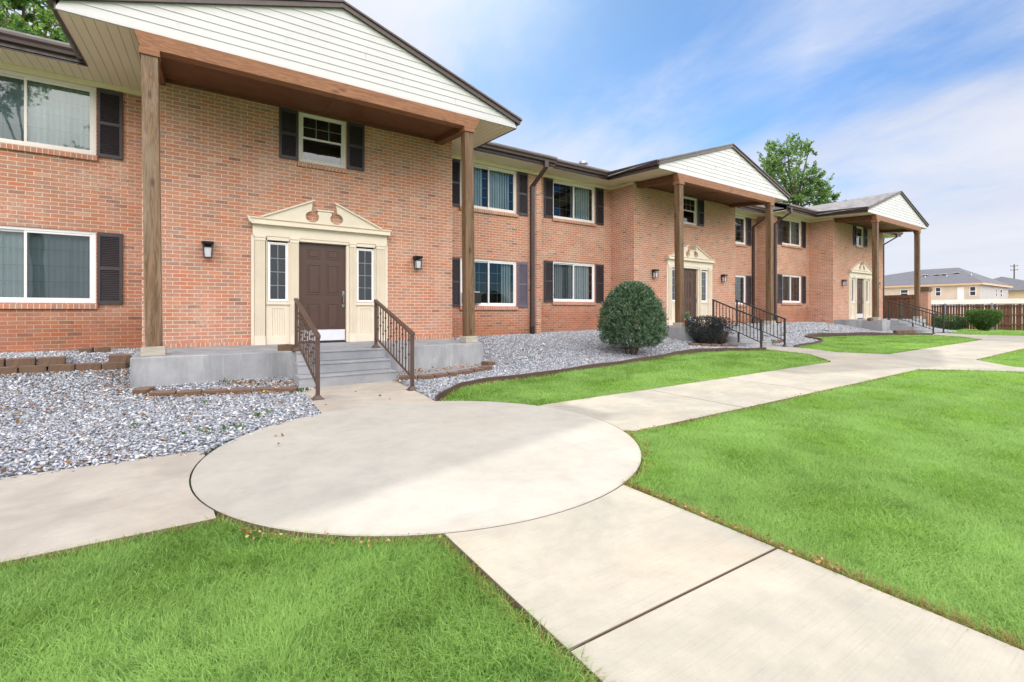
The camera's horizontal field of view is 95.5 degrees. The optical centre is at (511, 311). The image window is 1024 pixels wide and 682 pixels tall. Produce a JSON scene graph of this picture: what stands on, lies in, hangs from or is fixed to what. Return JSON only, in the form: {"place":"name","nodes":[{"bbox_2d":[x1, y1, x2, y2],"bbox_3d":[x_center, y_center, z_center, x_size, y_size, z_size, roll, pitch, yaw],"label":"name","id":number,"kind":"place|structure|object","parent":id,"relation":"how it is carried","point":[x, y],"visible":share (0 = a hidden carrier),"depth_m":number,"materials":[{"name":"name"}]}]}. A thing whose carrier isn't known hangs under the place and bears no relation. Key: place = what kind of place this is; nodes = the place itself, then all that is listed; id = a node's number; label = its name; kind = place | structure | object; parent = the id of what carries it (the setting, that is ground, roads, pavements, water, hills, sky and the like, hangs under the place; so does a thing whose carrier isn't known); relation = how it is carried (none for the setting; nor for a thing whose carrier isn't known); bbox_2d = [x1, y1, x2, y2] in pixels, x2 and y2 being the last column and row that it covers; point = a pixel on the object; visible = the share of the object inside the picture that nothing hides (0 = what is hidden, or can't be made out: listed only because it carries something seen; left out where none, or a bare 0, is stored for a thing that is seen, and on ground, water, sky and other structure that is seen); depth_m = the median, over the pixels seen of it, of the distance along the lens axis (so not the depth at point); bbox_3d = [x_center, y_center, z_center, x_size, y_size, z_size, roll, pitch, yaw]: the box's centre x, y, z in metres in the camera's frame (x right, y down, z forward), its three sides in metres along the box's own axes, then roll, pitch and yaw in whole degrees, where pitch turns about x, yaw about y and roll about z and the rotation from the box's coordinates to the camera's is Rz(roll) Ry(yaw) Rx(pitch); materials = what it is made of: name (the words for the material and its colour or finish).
{"place":"outdoors","nodes":[
{"label":"outdoors","id":0,"kind":"place"},
{"bbox_2d":[0,451,215,567],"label":"side path","id":1,"kind":"structure","parent":0,"point":[45,512],"depth_m":2.76,"materials":[{"name":"concrete"}]},
{"bbox_2d":[278,344,293,350],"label":"edging block","id":2,"kind":"object","parent":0,"point":[285,347],"depth_m":7.59,"materials":[{"name":"red concrete"}]},
{"bbox_2d":[304,381,433,413],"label":"doorstep path","id":3,"kind":"structure","parent":0,"point":[339,397],"depth_m":6.37,"materials":[{"name":"concrete"}]},
{"bbox_2d":[191,401,640,542],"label":"round pavement","id":4,"kind":"structure","parent":0,"point":[432,468],"depth_m":3.38,"materials":[{"name":"concrete"}]},
{"bbox_2d":[0,298,1023,681],"bbox_3d":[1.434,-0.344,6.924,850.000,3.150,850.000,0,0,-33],"label":"ground","id":5,"kind":"structure","parent":0,"point":[962,302],"depth_m":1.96,"materials":[{"name":"green plant"}]},
{"bbox_2d":[0,0,68,42],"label":"leafy tree","id":6,"kind":"object","parent":5,"relation":"on","point":[16,21],"visible":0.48,"depth_m":15.00,"materials":[{"name":"green plant"}]},
{"bbox_2d":[253,386,274,393],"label":"edging block","id":7,"kind":"object","parent":5,"relation":"on","point":[259,389],"depth_m":6.55,"materials":[{"name":"red concrete"}]},
{"bbox_2d":[0,0,557,388],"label":"apartment building","id":8,"kind":"structure","parent":5,"relation":"on","point":[201,191],"depth_m":8.52,"materials":[{"name":"red brick"}]},
{"bbox_2d":[0,69,97,160],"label":"window","id":9,"kind":"structure","parent":8,"relation":"in","point":[40,112],"depth_m":8.16,"materials":[{"name":"glass"}]},
{"bbox_2d":[0,225,97,308],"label":"window","id":10,"kind":"structure","parent":8,"relation":"in","point":[38,265],"depth_m":8.16,"materials":[{"name":"white plastic"}]},
{"bbox_2d":[291,298,323,400],"bbox_3d":[-3.029,0.466,6.834,0.140,1.372,1.890,0,0,-33],"label":"stair railing","id":11,"kind":"object","parent":8,"relation":"attached to","point":[302,319],"visible":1,"depth_m":6.66,"materials":[{"name":"brown metal"}]},
{"bbox_2d":[299,242,344,341],"bbox_3d":[-3.894,-0.384,9.566,0.911,2.008,0.103,0,0,-33],"label":"door","id":12,"kind":"structure","parent":8,"relation":"in","point":[321,266],"depth_m":9.60,"materials":[{"name":"brown paint"}]},
{"bbox_2d":[297,112,347,173],"bbox_3d":[-4.066,-3.483,9.832,1.010,1.164,0.800,0,0,-33],"label":"window","id":13,"kind":"structure","parent":8,"relation":"in","point":[322,140],"depth_m":10.04,"materials":[{"name":"glass"}]},
{"bbox_2d":[371,299,417,390],"bbox_3d":[-1.943,0.466,7.548,0.140,1.372,1.890,0,0,-33],"label":"stair railing","id":14,"kind":"object","parent":8,"relation":"attached to","point":[411,335],"visible":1,"depth_m":7.38,"materials":[{"name":"brown metal"}]},
{"bbox_2d":[475,292,480,303],"bbox_3d":[-1.078,-0.375,12.556,0.525,0.330,0.168,0,0,-33],"label":"window air conditioner","id":15,"kind":"object","parent":8,"relation":"attached to","point":[477,297],"depth_m":12.57,"materials":[{"name":"black metal"}]},
{"bbox_2d":[459,161,518,216],"bbox_3d":[-0.814,-3.405,13.224,1.910,1.379,0.800,0,0,-33],"label":"window","id":16,"kind":"structure","parent":8,"relation":"in","point":[494,188],"depth_m":13.29,"materials":[{"name":"glass"}]},
{"bbox_2d":[459,258,518,309],"bbox_3d":[-0.814,-0.768,13.224,1.910,1.444,0.800,0,0,-33],"label":"window","id":17,"kind":"structure","parent":8,"relation":"in","point":[495,280],"depth_m":13.53,"materials":[{"name":"white plastic"}]},
{"bbox_2d":[0,321,956,478],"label":"gravel","id":18,"kind":"structure","parent":5,"relation":"on","point":[62,429],"depth_m":5.70,"materials":[{"name":"grey gravel"}]},
{"bbox_2d":[0,366,18,376],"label":"edging block","id":19,"kind":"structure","parent":18,"relation":"on","point":[7,370],"depth_m":6.48,"materials":[{"name":"red concrete"}]},
{"bbox_2d":[0,358,5,366],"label":"edging block","id":20,"kind":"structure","parent":19,"relation":"on","point":[2,362],"depth_m":6.48,"materials":[{"name":"red concrete"}]},
{"bbox_2d":[6,357,36,367],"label":"edging block","id":21,"kind":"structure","parent":19,"relation":"on","point":[17,362],"depth_m":6.57,"materials":[{"name":"red concrete"}]},
{"bbox_2d":[19,365,47,375],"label":"edging block","id":22,"kind":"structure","parent":18,"relation":"on","point":[34,369],"depth_m":6.61,"materials":[{"name":"red concrete"}]},
{"bbox_2d":[48,363,75,373],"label":"edging block","id":23,"kind":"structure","parent":18,"relation":"on","point":[66,367],"depth_m":6.78,"materials":[{"name":"red concrete"}]},
{"bbox_2d":[38,356,65,366],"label":"edging block","id":24,"kind":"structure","parent":23,"relation":"on","point":[48,361],"depth_m":6.73,"materials":[{"name":"red concrete"}]},
{"bbox_2d":[79,347,93,352],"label":"edging block","id":25,"kind":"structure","parent":18,"relation":"on","point":[87,349],"depth_m":7.67,"materials":[{"name":"red concrete"}]},
{"bbox_2d":[76,362,101,371],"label":"edging block","id":26,"kind":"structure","parent":18,"relation":"on","point":[82,367],"depth_m":6.93,"materials":[{"name":"red concrete"}]},
{"bbox_2d":[95,347,110,352],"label":"edging block","id":27,"kind":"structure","parent":18,"relation":"on","point":[103,349],"depth_m":7.76,"materials":[{"name":"red concrete"}]},
{"bbox_2d":[102,362,126,371],"bbox_3d":[-6.096,0.842,7.150,0.290,0.138,0.193,1,0,-29],"label":"edging block","id":28,"kind":"object","parent":18,"relation":"on","point":[114,365],"depth_m":7.07,"materials":[{"name":"red concrete"}]},
{"bbox_2d":[108,354,130,362],"bbox_3d":[-6.067,0.730,7.197,0.269,0.130,0.197,2,0,-39],"label":"edging block","id":29,"kind":"object","parent":28,"relation":"on","point":[112,358],"depth_m":7.14,"materials":[{"name":"red concrete"}]},
{"bbox_2d":[132,386,154,396],"bbox_3d":[-4.964,1.092,6.286,0.196,0.135,0.291,-1,1,-18],"label":"edging block","id":30,"kind":"object","parent":18,"relation":"on","point":[142,390],"depth_m":6.17,"materials":[{"name":"red concrete"}]},
{"bbox_2d":[149,390,176,399],"bbox_3d":[-4.626,1.119,6.177,0.290,0.138,0.194,1,1,-20],"label":"edging block","id":31,"kind":"object","parent":18,"relation":"on","point":[163,393],"depth_m":6.12,"materials":[{"name":"red concrete"}]},
{"bbox_2d":[176,389,201,397],"bbox_3d":[-4.349,1.128,6.283,0.286,0.133,0.194,0,-1,-22],"label":"edging block","id":32,"kind":"object","parent":18,"relation":"on","point":[193,392],"depth_m":6.22,"materials":[{"name":"red concrete"}]},
{"bbox_2d":[203,388,226,396],"bbox_3d":[-4.070,1.133,6.394,0.284,0.132,0.191,1,0,-20],"label":"edging block","id":33,"kind":"object","parent":18,"relation":"on","point":[214,391],"depth_m":6.34,"materials":[{"name":"red concrete"}]},
{"bbox_2d":[228,387,250,395],"bbox_3d":[-3.794,1.139,6.499,0.289,0.131,0.196,-1,-1,-20],"label":"edging block","id":34,"kind":"object","parent":18,"relation":"on","point":[240,390],"depth_m":6.44,"materials":[{"name":"red concrete"}]},
{"bbox_2d":[275,386,297,393],"bbox_3d":[-3.226,1.149,6.670,0.289,0.133,0.197,1,-1,-6],"label":"edging block","id":35,"kind":"object","parent":18,"relation":"on","point":[288,388],"depth_m":6.60,"materials":[{"name":"red concrete"}]},
{"bbox_2d":[0,351,847,574],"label":"fallen leaves","id":36,"kind":"object","parent":18,"relation":"on","point":[3,470],"visible":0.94,"depth_m":5.30,"materials":[{"name":"brown plant"}]},
{"bbox_2d":[128,330,828,434],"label":"weeds","id":37,"kind":"object","parent":18,"relation":"on","point":[257,414],"visible":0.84,"depth_m":5.08,"materials":[{"name":"green plant"}]},
{"bbox_2d":[397,336,716,396],"bbox_3d":[1.804,0.903,11.606,10.800,0.538,6.300,0,0,-33],"label":"gravel bed","id":38,"kind":"object","parent":5,"relation":"on","point":[425,371],"visible":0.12,"depth_m":9.30,"materials":[{"name":"grey gravel"}]},
{"bbox_2d":[399,375,415,380],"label":"edging block","id":39,"kind":"object","parent":38,"relation":"on","point":[403,377],"depth_m":7.72,"materials":[{"name":"red concrete"}]},
{"bbox_2d":[417,374,433,380],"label":"edging block","id":40,"kind":"object","parent":38,"relation":"on","point":[425,376],"depth_m":7.83,"materials":[{"name":"red concrete"}]},
{"bbox_2d":[431,372,447,378],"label":"edging block","id":41,"kind":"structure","parent":38,"relation":"on","point":[439,375],"depth_m":8.01,"materials":[{"name":"red concrete"}]},
{"bbox_2d":[445,371,461,376],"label":"edging block","id":42,"kind":"object","parent":38,"relation":"on","point":[454,373],"depth_m":8.20,"materials":[{"name":"red concrete"}]},
{"bbox_2d":[458,369,473,374],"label":"edging block","id":43,"kind":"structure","parent":38,"relation":"on","point":[466,371],"depth_m":8.42,"materials":[{"name":"red concrete"}]},
{"bbox_2d":[469,367,484,372],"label":"edging block","id":44,"kind":"object","parent":38,"relation":"on","point":[477,369],"depth_m":8.65,"materials":[{"name":"red concrete"}]},
{"bbox_2d":[478,365,491,370],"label":"edging block","id":45,"kind":"object","parent":38,"relation":"on","point":[487,367],"depth_m":8.88,"materials":[{"name":"red concrete"}]},
{"bbox_2d":[481,361,494,365],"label":"edging block","id":46,"kind":"object","parent":38,"relation":"on","point":[492,363],"depth_m":9.30,"materials":[{"name":"red concrete"}]},
{"bbox_2d":[596,281,669,354],"bbox_3d":[2.918,0.169,11.378,1.772,1.887,1.750,0,0,-33],"label":"round bush","id":47,"kind":"object","parent":38,"relation":"on","point":[647,320],"visible":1,"depth_m":10.96,"materials":[{"name":"green plant"}]},
{"bbox_2d":[684,315,727,343],"bbox_3d":[5.698,0.545,13.744,1.240,0.923,1.215,0,0,-33],"label":"dark shrub","id":48,"kind":"object","parent":38,"relation":"on","point":[698,337],"visible":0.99,"depth_m":13.54,"materials":[{"name":"black plant"}]},
{"bbox_2d":[705,315,738,343],"bbox_3d":[6.308,0.561,14.051,1.014,0.900,0.937,0,0,-33],"label":"dark shrub","id":49,"kind":"object","parent":38,"relation":"on","point":[721,340],"visible":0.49,"depth_m":13.95,"materials":[{"name":"green plant"}]},
{"bbox_2d":[435,347,766,400],"bbox_3d":[2.736,1.128,9.899,10.729,0.284,1.035,0,0,-41],"label":"landscape edging","id":50,"kind":"object","parent":5,"relation":"on","point":[442,394],"visible":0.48,"depth_m":9.03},
{"bbox_2d":[541,143,790,347],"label":"apartment building","id":51,"kind":"structure","parent":5,"relation":"on","point":[678,233],"depth_m":15.83,"materials":[{"name":"red brick"}]},
{"bbox_2d":[552,179,596,225],"bbox_3d":[1.867,-3.575,15.590,1.910,1.379,0.800,0,0,-33],"label":"window","id":52,"kind":"structure","parent":51,"relation":"in","point":[571,201],"depth_m":15.79,"materials":[{"name":"glass"}]},
{"bbox_2d":[552,261,596,304],"bbox_3d":[1.867,-0.938,15.590,1.910,1.444,0.800,0,0,-33],"label":"window","id":53,"kind":"structure","parent":51,"relation":"in","point":[573,283],"depth_m":15.57,"materials":[{"name":"white plastic"}]},
{"bbox_2d":[684,311,689,324],"bbox_3d":[5.384,0.230,14.542,0.402,0.481,0.392,0,0,-33],"label":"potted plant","id":54,"kind":"object","parent":51,"relation":"on","point":[686,314],"visible":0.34,"depth_m":14.44,"materials":[{"name":"green plant"}]},
{"bbox_2d":[684,269,696,323],"bbox_3d":[6.444,-0.554,16.961,0.911,2.008,0.103,0,0,-33],"label":"door","id":55,"kind":"structure","parent":51,"relation":"in","point":[690,300],"depth_m":17.03,"materials":[{"name":"brown paint"}]},
{"bbox_2d":[683,196,698,227],"bbox_3d":[6.272,-3.653,17.227,1.010,1.164,0.800,0,0,-33],"label":"window","id":56,"kind":"structure","parent":51,"relation":"in","point":[689,204],"depth_m":17.37,"materials":[{"name":"glass"}]},
{"bbox_2d":[710,299,762,347],"bbox_3d":[6.684,0.336,13.867,0.140,1.457,1.640,0,0,-33],"label":"stair railing","id":57,"kind":"object","parent":51,"relation":"attached to","point":[761,331],"visible":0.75,"depth_m":13.69,"materials":[{"name":"metal"}]},
{"bbox_2d":[735,275,745,306],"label":"window","id":58,"kind":"structure","parent":51,"relation":"in","point":[739,279],"depth_m":21.04,"materials":[{"name":"white plastic"}]},
{"bbox_2d":[735,216,746,246],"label":"window","id":59,"kind":"structure","parent":51,"relation":"in","point":[739,221],"depth_m":21.04,"materials":[{"name":"glass"}]},
{"bbox_2d":[735,300,787,346],"bbox_3d":[7.771,0.330,14.580,0.140,1.444,1.640,0,0,-33],"label":"stair railing","id":60,"kind":"object","parent":51,"relation":"attached to","point":[777,316],"visible":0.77,"depth_m":14.47,"materials":[{"name":"metal"}]},
{"bbox_2d":[757,133,846,206],"bbox_3d":[20.596,-5.798,34.194,7.490,14.518,5.024,0,0,-33],"label":"leafy tree","id":61,"kind":"object","parent":5,"relation":"on","point":[770,164],"visible":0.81,"depth_m":33.26,"materials":[{"name":"green plant"}]},
{"bbox_2d":[757,191,931,332],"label":"apartment building","id":62,"kind":"structure","parent":5,"relation":"on","point":[829,262],"depth_m":22.13,"materials":[{"name":"red brick"}]},
{"bbox_2d":[781,218,802,248],"bbox_3d":[12.881,-3.671,22.029,1.910,1.379,0.800,0,0,-33],"label":"window","id":63,"kind":"structure","parent":62,"relation":"in","point":[791,229],"depth_m":22.22,"materials":[{"name":"glass"}]},
{"bbox_2d":[781,274,802,304],"bbox_3d":[12.881,-1.034,22.029,1.910,1.444,0.800,0,0,-33],"label":"window","id":64,"kind":"structure","parent":62,"relation":"in","point":[791,284],"depth_m":22.04,"materials":[{"name":"white plastic"}]},
{"bbox_2d":[856,226,864,248],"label":"window","id":65,"kind":"structure","parent":62,"relation":"in","point":[859,229],"depth_m":23.63,"materials":[{"name":"glass"}]},
{"bbox_2d":[857,279,863,318],"bbox_3d":[17.457,-0.650,23.400,0.911,2.008,0.103,0,0,-33],"label":"door","id":66,"kind":"structure","parent":62,"relation":"in","point":[859,281],"depth_m":23.44,"materials":[{"name":"brown paint"}]},
{"bbox_2d":[887,301,935,333],"bbox_3d":[17.339,0.227,20.232,0.140,1.429,1.660,0,0,-33],"label":"stair railing","id":67,"kind":"object","parent":62,"relation":"attached to","point":[889,316],"visible":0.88,"depth_m":20.18,"materials":[{"name":"metal"}]},
{"bbox_2d":[898,301,945,332],"bbox_3d":[18.426,0.220,20.945,0.140,1.416,1.660,0,0,-33],"label":"stair railing","id":68,"kind":"object","parent":62,"relation":"attached to","point":[900,302],"visible":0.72,"depth_m":21.01,"materials":[{"name":"metal"}]},
{"bbox_2d":[794,332,932,346],"bbox_3d":[12.202,1.004,17.177,10.117,0.331,2.039,0,0,-31],"label":"landscape edging","id":69,"kind":"object","parent":5,"relation":"on","point":[810,336],"visible":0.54,"depth_m":18.67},
{"bbox_2d":[931,314,941,327],"bbox_3d":[28.358,0.719,31.500,1.441,1.186,1.382,0,0,-33],"label":"bush","id":70,"kind":"object","parent":5,"relation":"on","point":[935,321],"visible":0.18,"depth_m":31.15,"materials":[{"name":"green plant"}]},
{"bbox_2d":[885,268,1012,299],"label":"house","id":71,"kind":"structure","parent":5,"relation":"on","point":[951,283],"depth_m":82.44,"materials":[{"name":"beige wood"}]},
{"bbox_2d":[900,289,907,294],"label":"window","id":72,"kind":"structure","parent":71,"relation":"in","point":[905,291],"depth_m":85.26,"materials":[{"name":"white plastic"}]},
{"bbox_2d":[935,287,940,295],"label":"window","id":73,"kind":"structure","parent":71,"relation":"in","point":[937,289],"depth_m":81.36,"materials":[{"name":"white plastic"}]},
{"bbox_2d":[957,287,963,299],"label":"door","id":74,"kind":"structure","parent":71,"relation":"in","point":[960,290],"depth_m":78.93,"materials":[{"name":"white plastic"}]},
{"bbox_2d":[969,286,975,295],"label":"window","id":75,"kind":"structure","parent":71,"relation":"in","point":[972,289],"depth_m":77.71,"materials":[{"name":"white plastic"}]},
{"bbox_2d":[931,314,969,329],"bbox_3d":[28.864,0.731,30.619,1.917,1.101,1.897,0,0,-33],"label":"bush","id":76,"kind":"object","parent":5,"relation":"on","point":[956,321],"visible":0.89,"depth_m":30.31,"materials":[{"name":"green plant"}]},
{"bbox_2d":[931,303,1023,330],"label":"board fence","id":77,"kind":"object","parent":5,"relation":"on","point":[1007,322],"visible":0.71,"depth_m":29.46,"materials":[{"name":"brown wood"}]},
{"bbox_2d":[964,308,1003,330],"bbox_3d":[29.262,0.531,28.860,1.768,1.503,1.797,0,0,-33],"label":"clipped bush","id":78,"kind":"object","parent":5,"relation":"on","point":[986,321],"visible":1,"depth_m":28.55,"materials":[{"name":"green plant"}]},
{"bbox_2d":[994,277,1023,298],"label":"garage house","id":79,"kind":"structure","parent":5,"relation":"on","point":[1016,291],"depth_m":89.74,"materials":[{"name":"white plastic"}]},
{"bbox_2d":[1010,264,1017,278],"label":"utility pole","id":80,"kind":"object","parent":5,"relation":"on","point":[1013,270],"visible":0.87,"depth_m":95.04,"materials":[{"name":"grey wood"}]},
{"bbox_2d":[5,0,1023,279],"label":"sky","id":81,"kind":"structure","parent":0,"point":[923,100],"materials":[{"name":"blue"}]},
{"bbox_2d":[440,349,828,405],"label":"lawn grass","id":82,"kind":"structure","parent":0,"point":[653,376],"depth_m":8.15,"materials":[{"name":"green plant"}]},
{"bbox_2d":[444,485,1023,681],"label":"front path","id":83,"kind":"structure","parent":0,"point":[625,582],"depth_m":1.81,"materials":[{"name":"concrete"}]},
{"bbox_2d":[540,333,1023,433],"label":"pavement","id":84,"kind":"structure","parent":0,"point":[650,408],"depth_m":7.22,"materials":[{"name":"concrete"}]},
{"bbox_2d":[616,368,1023,650],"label":"lawn grass","id":85,"kind":"structure","parent":0,"point":[1001,393],"depth_m":3.19,"materials":[{"name":"green plant"}]},
{"bbox_2d":[797,334,981,353],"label":"lawn grass","id":86,"kind":"structure","parent":0,"point":[876,344],"depth_m":15.01,"materials":[{"name":"green plant"}]},
{"bbox_2d":[920,287,932,326],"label":"brick pier","id":87,"kind":"structure","parent":0,"point":[925,297],"depth_m":26.77,"materials":[{"name":"orange brick"}]},
{"bbox_2d":[885,295,913,318],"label":"wooden gate","id":88,"kind":"structure","parent":87,"relation":"attached to","point":[908,299],"depth_m":27.81,"materials":[{"name":"brown wood"}]},
{"bbox_2d":[952,329,1023,335],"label":"lawn grass","id":89,"kind":"structure","parent":0,"point":[993,332],"depth_m":20.56,"materials":[{"name":"green plant"}]},
{"bbox_2d":[977,349,1023,366],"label":"lawn grass","id":90,"kind":"structure","parent":0,"point":[1013,358],"depth_m":10.37,"materials":[{"name":"green plant"}]}
]}

